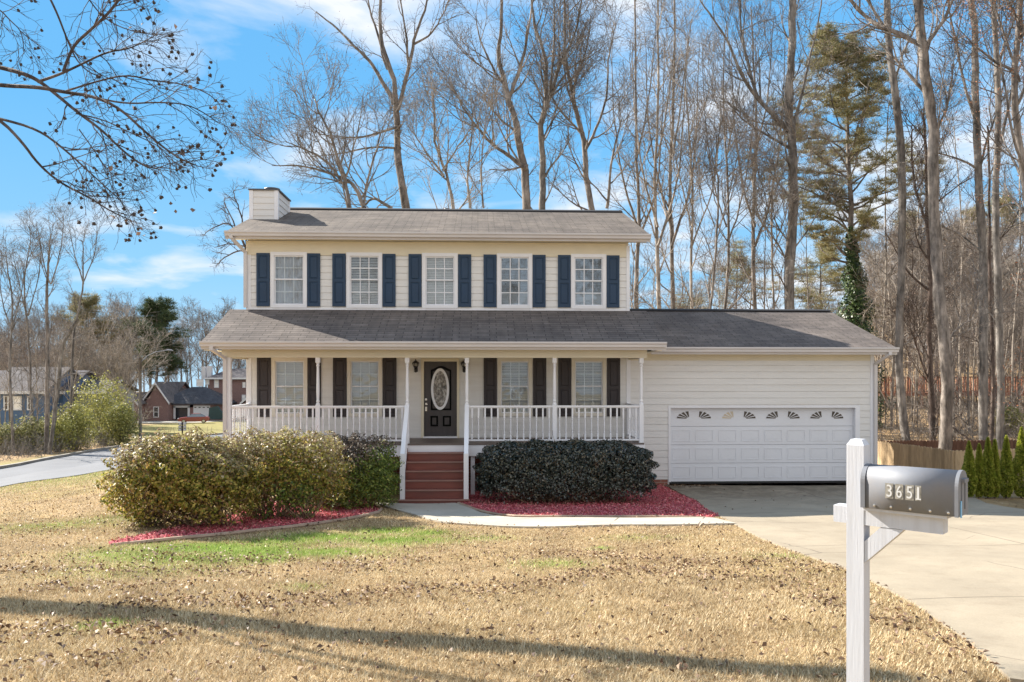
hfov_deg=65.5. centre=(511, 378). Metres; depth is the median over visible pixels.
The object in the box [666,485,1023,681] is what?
driveway
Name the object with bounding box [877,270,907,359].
forest tree
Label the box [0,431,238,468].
kerb
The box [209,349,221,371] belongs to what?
forest tree
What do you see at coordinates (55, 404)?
bare tree
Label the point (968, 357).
slender tree
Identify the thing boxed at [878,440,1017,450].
wooden fence
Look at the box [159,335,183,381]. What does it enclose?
forest tree
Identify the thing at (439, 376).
front door
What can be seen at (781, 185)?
bare tree
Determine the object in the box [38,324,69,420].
slender tree
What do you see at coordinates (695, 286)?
forest tree
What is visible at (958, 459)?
wooden fence
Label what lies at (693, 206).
bare tree
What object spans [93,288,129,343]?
forest tree
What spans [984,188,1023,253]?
pine tree
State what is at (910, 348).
slender tree
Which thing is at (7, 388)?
slender tree
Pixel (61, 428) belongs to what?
bush
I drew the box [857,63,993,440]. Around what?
bare tree
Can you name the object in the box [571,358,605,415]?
window
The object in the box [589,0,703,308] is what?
bare tree
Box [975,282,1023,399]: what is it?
forest tree
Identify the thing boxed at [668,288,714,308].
pine tree
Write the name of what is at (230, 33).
sky
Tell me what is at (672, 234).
bare tree
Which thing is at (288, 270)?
window
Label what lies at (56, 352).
slender tree
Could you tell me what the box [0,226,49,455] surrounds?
bare tree
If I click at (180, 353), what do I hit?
forest tree
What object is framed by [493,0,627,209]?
bare tree
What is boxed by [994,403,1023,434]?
bush
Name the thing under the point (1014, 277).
forest tree
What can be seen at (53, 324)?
forest tree
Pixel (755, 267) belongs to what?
slender tree
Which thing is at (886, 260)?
slender tree
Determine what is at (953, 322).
slender tree
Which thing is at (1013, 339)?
slender tree
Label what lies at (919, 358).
slender tree
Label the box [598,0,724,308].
bare tree
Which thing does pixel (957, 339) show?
slender tree
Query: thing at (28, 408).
window
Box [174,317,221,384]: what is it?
forest tree
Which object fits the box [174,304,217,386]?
forest tree
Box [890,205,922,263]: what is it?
pine tree
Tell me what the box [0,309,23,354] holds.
forest tree
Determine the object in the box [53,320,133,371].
forest tree
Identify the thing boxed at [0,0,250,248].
sweetgum tree
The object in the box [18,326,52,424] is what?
slender tree
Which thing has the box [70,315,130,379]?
forest tree
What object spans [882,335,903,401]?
slender tree
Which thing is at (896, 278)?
forest tree
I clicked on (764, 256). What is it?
slender tree
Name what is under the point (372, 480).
leafy hedge
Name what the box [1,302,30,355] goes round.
forest tree
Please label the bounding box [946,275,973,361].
forest tree
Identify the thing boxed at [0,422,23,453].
bush
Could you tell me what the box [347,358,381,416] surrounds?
window
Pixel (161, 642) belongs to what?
fallen leaves
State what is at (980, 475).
arborvitae
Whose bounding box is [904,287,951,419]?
slender tree
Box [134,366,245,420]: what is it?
brick house
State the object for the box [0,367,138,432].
blue house
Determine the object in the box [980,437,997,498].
arborvitae
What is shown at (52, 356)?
forest tree
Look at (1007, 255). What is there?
forest tree
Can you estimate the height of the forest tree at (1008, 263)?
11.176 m
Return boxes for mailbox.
[178,422,185,432]
[833,438,968,681]
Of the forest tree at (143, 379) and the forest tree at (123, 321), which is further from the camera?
the forest tree at (143, 379)
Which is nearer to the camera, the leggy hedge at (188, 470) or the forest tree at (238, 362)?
the leggy hedge at (188, 470)
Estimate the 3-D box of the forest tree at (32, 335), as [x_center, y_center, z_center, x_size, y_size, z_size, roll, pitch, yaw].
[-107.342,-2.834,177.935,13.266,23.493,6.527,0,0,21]
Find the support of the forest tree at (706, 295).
on the ground at (1012, 500)
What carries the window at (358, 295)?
in the house at (442, 348)
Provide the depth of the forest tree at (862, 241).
113.63 m
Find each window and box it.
[3,396,8,409]
[13,396,21,409]
[27,396,30,409]
[153,407,158,417]
[196,379,203,386]
[214,379,218,387]
[270,252,306,307]
[271,358,306,416]
[346,252,381,307]
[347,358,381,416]
[422,253,457,307]
[497,253,531,308]
[497,358,531,415]
[571,254,605,308]
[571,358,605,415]
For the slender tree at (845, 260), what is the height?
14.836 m
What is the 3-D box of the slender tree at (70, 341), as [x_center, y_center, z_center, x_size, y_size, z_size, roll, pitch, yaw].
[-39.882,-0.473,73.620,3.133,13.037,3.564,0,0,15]
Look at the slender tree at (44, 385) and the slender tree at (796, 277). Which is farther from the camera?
the slender tree at (44, 385)
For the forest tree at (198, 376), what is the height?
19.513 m
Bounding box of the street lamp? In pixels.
[139,349,172,442]
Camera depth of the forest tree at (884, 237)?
118.73 m
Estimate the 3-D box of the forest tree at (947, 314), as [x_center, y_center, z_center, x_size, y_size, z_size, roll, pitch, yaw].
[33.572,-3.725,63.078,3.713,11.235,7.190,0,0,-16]
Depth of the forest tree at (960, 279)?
75.15 m
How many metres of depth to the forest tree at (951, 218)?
116.29 m
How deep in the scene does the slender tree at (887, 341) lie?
45.19 m
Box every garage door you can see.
[193,405,209,415]
[668,405,859,483]
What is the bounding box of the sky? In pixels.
[0,0,1023,391]
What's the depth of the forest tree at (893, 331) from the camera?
63.36 m
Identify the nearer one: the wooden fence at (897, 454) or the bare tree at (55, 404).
the wooden fence at (897, 454)
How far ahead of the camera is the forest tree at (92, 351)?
108.42 m
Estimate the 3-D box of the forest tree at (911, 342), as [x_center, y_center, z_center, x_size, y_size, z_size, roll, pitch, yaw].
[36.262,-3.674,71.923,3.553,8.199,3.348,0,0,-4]
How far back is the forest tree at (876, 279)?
69.20 m
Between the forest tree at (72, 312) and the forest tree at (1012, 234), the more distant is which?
the forest tree at (72, 312)
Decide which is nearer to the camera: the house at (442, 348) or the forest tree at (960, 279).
the house at (442, 348)
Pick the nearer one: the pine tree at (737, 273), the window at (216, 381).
the pine tree at (737, 273)
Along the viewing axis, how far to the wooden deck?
57.97 m
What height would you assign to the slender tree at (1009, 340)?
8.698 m
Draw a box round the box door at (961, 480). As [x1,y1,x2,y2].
[954,470,968,517]
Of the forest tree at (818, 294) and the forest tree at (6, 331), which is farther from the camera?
the forest tree at (6, 331)
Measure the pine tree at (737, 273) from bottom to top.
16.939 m
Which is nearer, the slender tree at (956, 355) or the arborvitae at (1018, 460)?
the arborvitae at (1018, 460)
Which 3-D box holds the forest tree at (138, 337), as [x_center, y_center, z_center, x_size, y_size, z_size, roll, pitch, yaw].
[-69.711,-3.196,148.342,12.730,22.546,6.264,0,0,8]
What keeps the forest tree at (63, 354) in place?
on the ground at (1012, 500)
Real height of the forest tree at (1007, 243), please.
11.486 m
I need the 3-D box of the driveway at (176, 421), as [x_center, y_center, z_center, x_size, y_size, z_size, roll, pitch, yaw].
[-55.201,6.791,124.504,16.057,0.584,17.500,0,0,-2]
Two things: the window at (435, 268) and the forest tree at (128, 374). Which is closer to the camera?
the window at (435, 268)
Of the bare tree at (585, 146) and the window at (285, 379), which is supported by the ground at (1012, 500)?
the bare tree at (585, 146)
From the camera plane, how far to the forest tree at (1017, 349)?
60.13 m
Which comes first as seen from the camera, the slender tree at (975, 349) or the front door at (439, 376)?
the front door at (439, 376)
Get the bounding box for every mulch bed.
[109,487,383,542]
[463,486,718,516]
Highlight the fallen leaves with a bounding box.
[0,483,1015,681]
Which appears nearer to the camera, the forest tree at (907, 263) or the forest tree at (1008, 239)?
the forest tree at (907, 263)
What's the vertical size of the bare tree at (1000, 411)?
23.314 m
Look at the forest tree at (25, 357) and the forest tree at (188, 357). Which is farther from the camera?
the forest tree at (188, 357)
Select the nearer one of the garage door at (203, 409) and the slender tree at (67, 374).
the slender tree at (67, 374)
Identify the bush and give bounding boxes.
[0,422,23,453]
[10,413,49,452]
[39,410,81,451]
[57,400,101,449]
[66,370,138,444]
[99,399,143,445]
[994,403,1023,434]
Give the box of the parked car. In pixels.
[178,413,209,422]
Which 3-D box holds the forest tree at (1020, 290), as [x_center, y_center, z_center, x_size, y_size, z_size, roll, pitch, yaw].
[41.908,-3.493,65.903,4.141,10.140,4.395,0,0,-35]
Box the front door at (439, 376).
[421,358,458,437]
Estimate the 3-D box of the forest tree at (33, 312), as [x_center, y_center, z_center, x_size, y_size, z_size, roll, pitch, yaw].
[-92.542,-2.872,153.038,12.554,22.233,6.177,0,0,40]
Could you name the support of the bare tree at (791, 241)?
on the ground at (1012, 500)
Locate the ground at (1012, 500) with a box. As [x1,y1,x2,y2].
[0,292,1023,681]
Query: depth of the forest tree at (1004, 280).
84.31 m
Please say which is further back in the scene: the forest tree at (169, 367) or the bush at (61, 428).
the forest tree at (169, 367)
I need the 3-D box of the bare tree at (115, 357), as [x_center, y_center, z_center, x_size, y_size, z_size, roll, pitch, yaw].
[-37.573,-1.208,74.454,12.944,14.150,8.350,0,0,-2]
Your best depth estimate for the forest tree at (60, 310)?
143.13 m
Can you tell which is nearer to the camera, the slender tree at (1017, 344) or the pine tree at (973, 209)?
the slender tree at (1017, 344)
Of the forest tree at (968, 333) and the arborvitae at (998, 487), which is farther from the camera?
the forest tree at (968, 333)
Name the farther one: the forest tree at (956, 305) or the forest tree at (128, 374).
the forest tree at (128, 374)
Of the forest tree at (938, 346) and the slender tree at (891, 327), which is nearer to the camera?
the slender tree at (891, 327)
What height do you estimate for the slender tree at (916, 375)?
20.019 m
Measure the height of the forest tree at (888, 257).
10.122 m
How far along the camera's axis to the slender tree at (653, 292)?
51.18 m
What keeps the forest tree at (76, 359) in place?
on the ground at (1012, 500)
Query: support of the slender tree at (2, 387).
on the ground at (1012, 500)
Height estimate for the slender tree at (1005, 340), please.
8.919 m
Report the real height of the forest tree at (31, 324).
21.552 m
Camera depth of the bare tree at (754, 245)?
44.99 m
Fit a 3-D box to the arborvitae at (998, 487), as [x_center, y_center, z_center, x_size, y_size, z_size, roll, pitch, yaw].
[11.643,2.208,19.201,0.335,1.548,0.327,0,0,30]
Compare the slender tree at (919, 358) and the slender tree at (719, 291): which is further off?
the slender tree at (719, 291)
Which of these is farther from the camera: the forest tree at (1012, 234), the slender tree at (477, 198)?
the forest tree at (1012, 234)
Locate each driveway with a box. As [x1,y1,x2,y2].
[135,420,222,422]
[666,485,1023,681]
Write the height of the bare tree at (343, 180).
18.696 m
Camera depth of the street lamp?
61.92 m
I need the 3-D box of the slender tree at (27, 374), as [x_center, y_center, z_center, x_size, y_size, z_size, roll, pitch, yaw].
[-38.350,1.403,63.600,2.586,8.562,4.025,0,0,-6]
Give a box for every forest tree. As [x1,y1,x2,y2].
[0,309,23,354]
[0,318,16,346]
[0,325,49,369]
[0,329,27,369]
[0,329,63,363]
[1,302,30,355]
[3,342,22,368]
[6,317,49,366]
[10,310,45,355]
[12,306,49,363]
[13,320,44,366]
[22,302,52,353]
[37,302,77,347]
[37,311,83,356]
[37,347,62,366]
[40,306,67,353]
[44,304,97,339]
[50,290,94,366]
[51,344,70,366]
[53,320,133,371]
[62,334,99,369]
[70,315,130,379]
[74,323,134,378]
[79,335,103,376]
[85,312,104,354]
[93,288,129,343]
[96,342,142,380]
[102,294,149,360]
[107,302,160,387]
[115,290,147,383]
[116,361,138,397]
[135,356,152,391]
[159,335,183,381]
[162,340,184,381]
[170,316,193,381]
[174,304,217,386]
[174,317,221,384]
[177,326,193,382]
[178,304,202,386]
[179,296,234,373]
[188,306,209,366]
[189,337,214,378]
[194,319,221,386]
[203,297,235,352]
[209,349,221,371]
[232,359,245,368]
[630,262,655,306]
[679,278,704,308]
[693,238,734,308]
[801,279,870,321]
[814,255,888,360]
[857,230,877,279]
[860,229,893,295]
[860,254,888,335]
[864,269,905,372]
[873,220,906,295]
[874,286,916,386]
[876,245,897,281]
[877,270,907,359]
[879,196,975,401]
[881,253,919,362]
[888,187,974,400]
[888,213,926,285]
[903,273,973,375]
[903,317,925,370]
[915,299,956,376]
[917,224,977,371]
[932,275,966,358]
[941,204,966,244]
[942,237,974,295]
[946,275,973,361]
[947,280,1012,390]
[952,291,978,373]
[955,208,1021,373]
[970,222,1018,262]
[970,307,1006,402]
[972,211,1018,264]
[974,242,1021,286]
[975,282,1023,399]
[988,276,1023,375]
[989,262,1021,327]
[993,253,1022,290]
[995,303,1023,403]
[1000,207,1023,258]
[1005,292,1023,379]
[1006,258,1023,351]
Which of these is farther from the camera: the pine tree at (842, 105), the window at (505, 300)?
the pine tree at (842, 105)
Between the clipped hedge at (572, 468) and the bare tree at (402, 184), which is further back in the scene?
the bare tree at (402, 184)
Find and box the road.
[0,434,222,486]
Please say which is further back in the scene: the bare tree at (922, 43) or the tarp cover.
the tarp cover
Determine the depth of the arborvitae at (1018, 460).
19.14 m
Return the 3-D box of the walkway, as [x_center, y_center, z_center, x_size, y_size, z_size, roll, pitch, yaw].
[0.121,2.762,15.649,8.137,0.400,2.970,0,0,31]
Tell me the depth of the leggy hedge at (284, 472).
15.16 m
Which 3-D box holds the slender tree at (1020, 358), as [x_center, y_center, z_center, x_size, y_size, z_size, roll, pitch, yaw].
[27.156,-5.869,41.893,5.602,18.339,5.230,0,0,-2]
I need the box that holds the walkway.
[379,503,735,527]
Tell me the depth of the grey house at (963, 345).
84.30 m
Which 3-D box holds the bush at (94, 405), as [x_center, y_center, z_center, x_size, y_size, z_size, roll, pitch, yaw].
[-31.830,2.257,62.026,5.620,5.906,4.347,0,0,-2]
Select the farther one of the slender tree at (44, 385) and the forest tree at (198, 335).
the forest tree at (198, 335)
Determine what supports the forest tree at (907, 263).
on the ground at (1012, 500)
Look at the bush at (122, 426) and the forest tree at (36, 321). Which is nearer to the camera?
the bush at (122, 426)
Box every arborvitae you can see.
[961,440,978,496]
[973,443,986,497]
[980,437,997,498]
[988,439,1002,498]
[1000,435,1017,498]
[1012,426,1023,497]
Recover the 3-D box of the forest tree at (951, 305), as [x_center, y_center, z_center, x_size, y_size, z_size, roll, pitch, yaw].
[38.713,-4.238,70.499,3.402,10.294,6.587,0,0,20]
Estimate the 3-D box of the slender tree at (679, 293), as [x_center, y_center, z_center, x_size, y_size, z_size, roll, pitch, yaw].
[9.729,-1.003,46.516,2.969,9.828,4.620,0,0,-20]
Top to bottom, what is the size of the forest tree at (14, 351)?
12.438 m
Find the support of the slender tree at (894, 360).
on the ground at (1012, 500)
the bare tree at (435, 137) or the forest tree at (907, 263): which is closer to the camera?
the bare tree at (435, 137)
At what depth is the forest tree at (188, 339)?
168.44 m
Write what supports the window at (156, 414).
in the brick house at (175, 400)
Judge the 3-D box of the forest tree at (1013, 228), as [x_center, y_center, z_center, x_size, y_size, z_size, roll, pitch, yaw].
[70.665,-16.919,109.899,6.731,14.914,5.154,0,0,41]
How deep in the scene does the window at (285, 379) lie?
21.24 m
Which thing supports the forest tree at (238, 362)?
on the ground at (1012, 500)
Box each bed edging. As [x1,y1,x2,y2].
[110,502,382,544]
[457,502,705,517]
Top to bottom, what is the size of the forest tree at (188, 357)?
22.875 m
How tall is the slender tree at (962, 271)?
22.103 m
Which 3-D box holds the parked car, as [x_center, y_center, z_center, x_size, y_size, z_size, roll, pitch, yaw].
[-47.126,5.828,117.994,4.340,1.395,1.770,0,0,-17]
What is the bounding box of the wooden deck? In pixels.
[878,376,1023,407]
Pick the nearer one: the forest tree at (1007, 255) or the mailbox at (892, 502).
the mailbox at (892, 502)
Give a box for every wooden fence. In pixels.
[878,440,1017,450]
[878,441,954,469]
[950,449,1023,483]
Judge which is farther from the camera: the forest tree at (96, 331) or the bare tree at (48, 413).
the forest tree at (96, 331)
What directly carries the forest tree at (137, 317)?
on the ground at (1012, 500)
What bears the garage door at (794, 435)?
in the house at (442, 348)
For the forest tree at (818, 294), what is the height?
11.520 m
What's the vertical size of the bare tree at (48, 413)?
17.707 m
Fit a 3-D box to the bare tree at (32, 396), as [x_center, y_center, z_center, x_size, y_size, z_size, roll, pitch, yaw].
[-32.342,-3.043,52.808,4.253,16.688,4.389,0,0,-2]
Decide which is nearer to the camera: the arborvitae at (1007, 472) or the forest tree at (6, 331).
the arborvitae at (1007, 472)
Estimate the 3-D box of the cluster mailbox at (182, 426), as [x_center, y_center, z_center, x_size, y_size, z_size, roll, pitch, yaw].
[-26.485,4.422,63.990,0.580,1.947,0.502,0,0,-20]
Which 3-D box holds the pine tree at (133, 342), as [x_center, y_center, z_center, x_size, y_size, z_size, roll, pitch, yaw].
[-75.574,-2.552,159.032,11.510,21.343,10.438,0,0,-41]
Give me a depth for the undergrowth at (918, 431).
40.95 m
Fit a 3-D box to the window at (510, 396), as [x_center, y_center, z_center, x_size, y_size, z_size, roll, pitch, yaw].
[0.074,0.216,21.480,0.936,1.570,0.215,0,0,-2]
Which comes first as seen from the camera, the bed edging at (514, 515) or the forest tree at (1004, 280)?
the bed edging at (514, 515)
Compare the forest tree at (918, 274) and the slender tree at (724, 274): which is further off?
the forest tree at (918, 274)
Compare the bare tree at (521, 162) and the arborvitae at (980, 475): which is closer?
the arborvitae at (980, 475)
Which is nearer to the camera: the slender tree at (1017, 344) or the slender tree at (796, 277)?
the slender tree at (796, 277)
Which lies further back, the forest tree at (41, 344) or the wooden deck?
the forest tree at (41, 344)
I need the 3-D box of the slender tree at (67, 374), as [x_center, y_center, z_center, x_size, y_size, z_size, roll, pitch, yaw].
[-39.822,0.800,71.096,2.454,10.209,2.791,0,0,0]
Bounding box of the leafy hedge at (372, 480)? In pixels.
[297,430,404,509]
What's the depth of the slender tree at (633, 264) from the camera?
48.77 m
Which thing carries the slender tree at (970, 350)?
on the ground at (1012, 500)
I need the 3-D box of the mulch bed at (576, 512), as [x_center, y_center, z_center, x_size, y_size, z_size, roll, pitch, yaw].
[1.535,2.818,18.312,5.534,0.328,6.140,0,0,-2]
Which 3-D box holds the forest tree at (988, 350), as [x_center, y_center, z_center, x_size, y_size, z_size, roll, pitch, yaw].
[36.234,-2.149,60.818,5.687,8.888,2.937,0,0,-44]
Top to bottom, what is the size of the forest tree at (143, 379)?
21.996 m
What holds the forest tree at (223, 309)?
on the ground at (1012, 500)
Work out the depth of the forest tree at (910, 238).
95.00 m
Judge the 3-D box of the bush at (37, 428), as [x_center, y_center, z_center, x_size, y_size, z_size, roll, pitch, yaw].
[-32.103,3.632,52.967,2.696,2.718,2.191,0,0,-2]
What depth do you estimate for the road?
39.65 m
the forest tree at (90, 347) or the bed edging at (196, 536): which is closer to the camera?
the bed edging at (196, 536)
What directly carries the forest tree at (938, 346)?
on the ground at (1012, 500)
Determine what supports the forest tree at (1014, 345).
on the ground at (1012, 500)
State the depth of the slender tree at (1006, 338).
49.14 m
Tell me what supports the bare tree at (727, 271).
on the ground at (1012, 500)
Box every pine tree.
[49,289,128,366]
[107,314,151,368]
[118,292,191,381]
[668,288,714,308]
[678,239,778,308]
[742,21,952,427]
[766,243,888,332]
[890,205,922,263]
[958,203,991,247]
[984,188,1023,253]
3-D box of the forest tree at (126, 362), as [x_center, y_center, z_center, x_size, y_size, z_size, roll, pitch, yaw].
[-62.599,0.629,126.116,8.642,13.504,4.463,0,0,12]
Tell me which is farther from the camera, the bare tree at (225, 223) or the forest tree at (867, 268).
the forest tree at (867, 268)
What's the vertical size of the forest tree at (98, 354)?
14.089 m
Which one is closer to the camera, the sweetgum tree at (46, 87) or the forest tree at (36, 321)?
the sweetgum tree at (46, 87)
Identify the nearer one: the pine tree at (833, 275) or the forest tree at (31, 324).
the pine tree at (833, 275)
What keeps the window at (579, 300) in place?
in the house at (442, 348)
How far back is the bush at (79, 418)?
55.83 m
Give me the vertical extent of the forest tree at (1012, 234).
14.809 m
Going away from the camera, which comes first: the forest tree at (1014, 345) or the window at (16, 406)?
the forest tree at (1014, 345)
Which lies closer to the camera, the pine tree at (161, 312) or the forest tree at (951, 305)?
the forest tree at (951, 305)
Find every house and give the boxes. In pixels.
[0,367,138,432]
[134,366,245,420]
[199,187,899,502]
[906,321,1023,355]
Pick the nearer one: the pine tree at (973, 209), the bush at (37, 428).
the bush at (37, 428)
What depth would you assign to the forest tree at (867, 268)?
91.19 m
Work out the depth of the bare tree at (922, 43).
30.83 m
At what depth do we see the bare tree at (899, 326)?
35.90 m
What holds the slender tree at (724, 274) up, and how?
on the ground at (1012, 500)
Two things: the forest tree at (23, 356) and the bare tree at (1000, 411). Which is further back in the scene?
the forest tree at (23, 356)
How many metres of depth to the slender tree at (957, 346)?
51.17 m
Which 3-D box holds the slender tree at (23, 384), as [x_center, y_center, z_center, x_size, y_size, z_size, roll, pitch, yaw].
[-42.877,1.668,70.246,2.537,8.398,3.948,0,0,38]
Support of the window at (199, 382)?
in the brick house at (175, 400)
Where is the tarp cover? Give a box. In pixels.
[209,406,222,418]
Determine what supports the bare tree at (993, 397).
on the ground at (1012, 500)
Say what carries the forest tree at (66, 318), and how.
on the ground at (1012, 500)
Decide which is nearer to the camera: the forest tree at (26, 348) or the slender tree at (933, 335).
the slender tree at (933, 335)
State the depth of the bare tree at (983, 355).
34.91 m
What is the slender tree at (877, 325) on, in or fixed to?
on the ground at (1012, 500)
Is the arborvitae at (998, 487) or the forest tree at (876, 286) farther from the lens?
the forest tree at (876, 286)
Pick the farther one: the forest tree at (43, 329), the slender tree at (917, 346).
the forest tree at (43, 329)
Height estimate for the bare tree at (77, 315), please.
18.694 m
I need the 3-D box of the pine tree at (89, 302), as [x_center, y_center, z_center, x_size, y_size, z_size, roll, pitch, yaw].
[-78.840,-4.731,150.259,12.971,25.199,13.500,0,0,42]
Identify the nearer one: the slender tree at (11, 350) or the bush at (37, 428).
the bush at (37, 428)
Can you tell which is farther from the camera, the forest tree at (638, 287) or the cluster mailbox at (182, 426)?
the forest tree at (638, 287)
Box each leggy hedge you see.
[94,424,266,528]
[209,412,358,520]
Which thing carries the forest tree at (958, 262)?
on the ground at (1012, 500)
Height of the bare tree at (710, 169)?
18.918 m
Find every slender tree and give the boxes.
[0,289,27,424]
[0,333,17,426]
[0,337,24,428]
[7,352,45,423]
[8,346,51,414]
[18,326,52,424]
[25,351,62,422]
[38,316,68,412]
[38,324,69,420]
[51,334,78,418]
[62,307,94,392]
[466,186,491,208]
[629,222,651,308]
[643,238,677,307]
[661,276,704,308]
[700,234,746,308]
[707,271,736,308]
[724,212,774,308]
[739,184,786,308]
[773,225,816,308]
[785,200,833,308]
[833,210,874,310]
[845,217,946,426]
[852,61,925,421]
[862,150,961,407]
[865,293,890,379]
[870,290,907,423]
[878,291,915,428]
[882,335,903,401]
[889,221,1012,439]
[889,297,926,396]
[891,275,952,420]
[903,305,951,428]
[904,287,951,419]
[915,302,939,393]
[917,249,1023,430]
[919,89,1010,412]
[933,301,971,386]
[937,293,977,403]
[948,253,1006,425]
[949,318,966,398]
[955,303,978,402]
[955,308,1014,377]
[967,109,1023,416]
[973,71,1023,409]
[988,293,1022,373]
[988,294,1016,417]
[988,296,1023,407]
[988,301,1023,377]
[1004,311,1023,396]
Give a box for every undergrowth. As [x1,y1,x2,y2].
[0,423,135,460]
[878,325,1023,440]
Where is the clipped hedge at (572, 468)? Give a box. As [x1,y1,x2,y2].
[472,430,659,503]
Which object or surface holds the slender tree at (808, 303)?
on the ground at (1012, 500)
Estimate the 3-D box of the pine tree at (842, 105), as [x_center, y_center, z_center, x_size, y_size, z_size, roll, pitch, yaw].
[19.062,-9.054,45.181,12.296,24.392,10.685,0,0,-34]
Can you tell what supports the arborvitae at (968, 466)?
on the ground at (1012, 500)
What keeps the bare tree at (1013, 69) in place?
on the ground at (1012, 500)
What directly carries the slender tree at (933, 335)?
on the ground at (1012, 500)
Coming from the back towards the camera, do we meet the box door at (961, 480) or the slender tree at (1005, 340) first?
the slender tree at (1005, 340)
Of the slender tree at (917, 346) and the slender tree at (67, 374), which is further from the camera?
the slender tree at (67, 374)
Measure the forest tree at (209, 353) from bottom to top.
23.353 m
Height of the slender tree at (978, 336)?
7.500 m
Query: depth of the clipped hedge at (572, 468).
17.96 m
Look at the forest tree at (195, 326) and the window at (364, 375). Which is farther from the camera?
the forest tree at (195, 326)
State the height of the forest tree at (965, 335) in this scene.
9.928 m
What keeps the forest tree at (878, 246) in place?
on the ground at (1012, 500)
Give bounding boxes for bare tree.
[0,210,67,451]
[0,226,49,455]
[16,192,74,453]
[28,319,99,454]
[36,291,185,429]
[46,189,117,447]
[186,180,253,273]
[223,17,426,207]
[296,0,486,207]
[359,27,537,208]
[403,0,556,208]
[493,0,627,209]
[515,0,663,209]
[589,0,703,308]
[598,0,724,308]
[622,0,726,308]
[633,53,783,308]
[637,27,754,308]
[677,0,784,308]
[680,0,868,308]
[699,0,824,308]
[706,56,852,308]
[808,0,1023,450]
[817,0,970,440]
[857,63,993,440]
[866,0,1023,440]
[909,70,1023,439]
[911,0,1023,418]
[958,0,1023,449]
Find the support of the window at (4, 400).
in the blue house at (17, 409)
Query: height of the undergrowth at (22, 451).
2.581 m
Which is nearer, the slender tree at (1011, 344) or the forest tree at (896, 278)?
the slender tree at (1011, 344)

